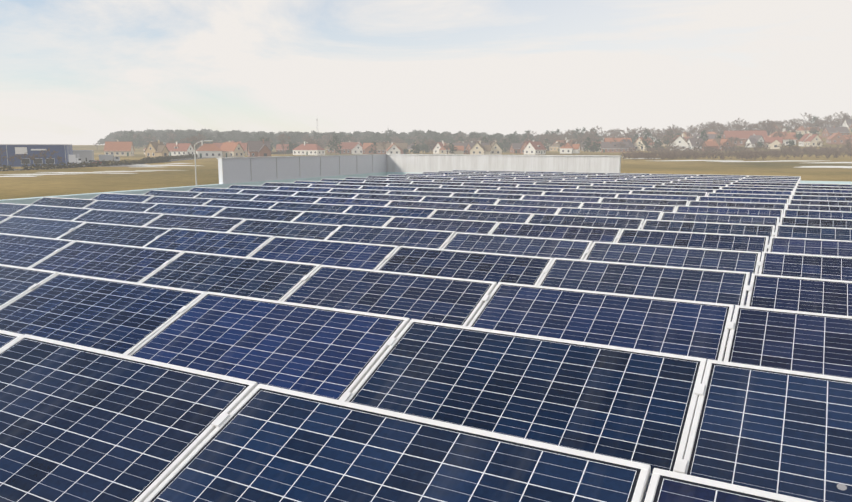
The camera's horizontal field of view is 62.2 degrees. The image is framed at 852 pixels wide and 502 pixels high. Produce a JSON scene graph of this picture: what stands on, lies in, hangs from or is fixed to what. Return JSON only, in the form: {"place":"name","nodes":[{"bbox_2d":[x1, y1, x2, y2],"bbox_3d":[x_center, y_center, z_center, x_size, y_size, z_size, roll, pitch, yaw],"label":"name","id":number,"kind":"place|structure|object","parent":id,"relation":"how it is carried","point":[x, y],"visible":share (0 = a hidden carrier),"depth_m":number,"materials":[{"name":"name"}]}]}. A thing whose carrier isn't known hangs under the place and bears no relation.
{"place":"outdoors","nodes":[
{"label":"outdoors","id":0,"kind":"place"},
{"bbox_2d":[0,157,214,170],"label":"road","id":1,"kind":"structure","parent":0,"point":[122,164],"depth_m":298.69,"materials":[{"name":"grey asphalt"}]},
{"bbox_2d":[217,154,621,183],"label":"wall","id":2,"kind":"structure","parent":0,"point":[242,169],"depth_m":29.49,"materials":[{"name":"white metal"}]},
{"bbox_2d":[0,129,851,199],"bbox_3d":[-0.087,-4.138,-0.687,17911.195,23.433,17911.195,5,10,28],"label":"ground","id":3,"kind":"structure","parent":0,"point":[72,183],"depth_m":197.69,"materials":[{"name":"brown plant"}]},
{"bbox_2d":[0,144,72,166],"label":"blue hall","id":4,"kind":"structure","parent":3,"relation":"on","point":[65,151],"depth_m":227.75,"materials":[{"name":"grey"}]},
{"bbox_2d":[73,150,93,162],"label":"grey shed","id":5,"kind":"structure","parent":3,"relation":"on","point":[85,155],"depth_m":261.48,"materials":[{"name":"grey metal"}]},
{"bbox_2d":[99,155,119,161],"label":"vehicle","id":6,"kind":"object","parent":3,"relation":"on","point":[103,158],"visible":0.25,"depth_m":259.27,"materials":[{"name":"grey"}]},
{"bbox_2d":[77,164,144,166],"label":"road","id":7,"kind":"structure","parent":3,"relation":"on","point":[116,166],"depth_m":233.73,"materials":[{"name":"grey asphalt"}]},
{"bbox_2d":[68,155,80,165],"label":"white box truck","id":8,"kind":"object","parent":7,"relation":"on","point":[72,159],"visible":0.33,"depth_m":238.22,"materials":[{"name":"white"}]},
{"bbox_2d":[194,140,212,184],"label":"street lamp","id":9,"kind":"object","parent":3,"relation":"on","point":[195,158],"visible":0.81,"depth_m":79.66,"materials":[{"name":"white metal"}]},
{"bbox_2d":[0,112,851,170],"bbox_3d":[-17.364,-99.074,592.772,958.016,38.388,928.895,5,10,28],"label":"vegetation","id":10,"kind":"object","parent":3,"relation":"on","point":[427,141],"visible":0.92,"depth_m":539.22,"materials":[{"name":"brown plant"}]},
{"bbox_2d":[0,172,851,360],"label":"flat roof","id":11,"kind":"structure","parent":3,"relation":"on","point":[77,196],"depth_m":22.67,"materials":[{"name":"grey concrete"}]},
{"bbox_2d":[0,170,851,501],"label":"solar array","id":12,"kind":"object","parent":11,"relation":"on","point":[494,336],"visible":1,"depth_m":4.24,"materials":[{"name":"glass"},{"name":"silicon"},{"name":"aluminium"}]},
{"bbox_2d":[0,158,851,176],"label":"sand patches","id":13,"kind":"object","parent":3,"relation":"on","point":[29,175],"visible":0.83,"depth_m":223.31,"materials":[{"name":"beige sand"}]},
{"bbox_2d":[103,118,851,157],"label":"village","id":14,"kind":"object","parent":3,"relation":"on","point":[832,135],"visible":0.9,"depth_m":441.75,"materials":[{"name":"red tile"}]},
{"bbox_2d":[0,0,851,144],"label":"sky","id":15,"kind":"structure","parent":0,"point":[75,72],"materials":[{"name":"white"}]}
]}

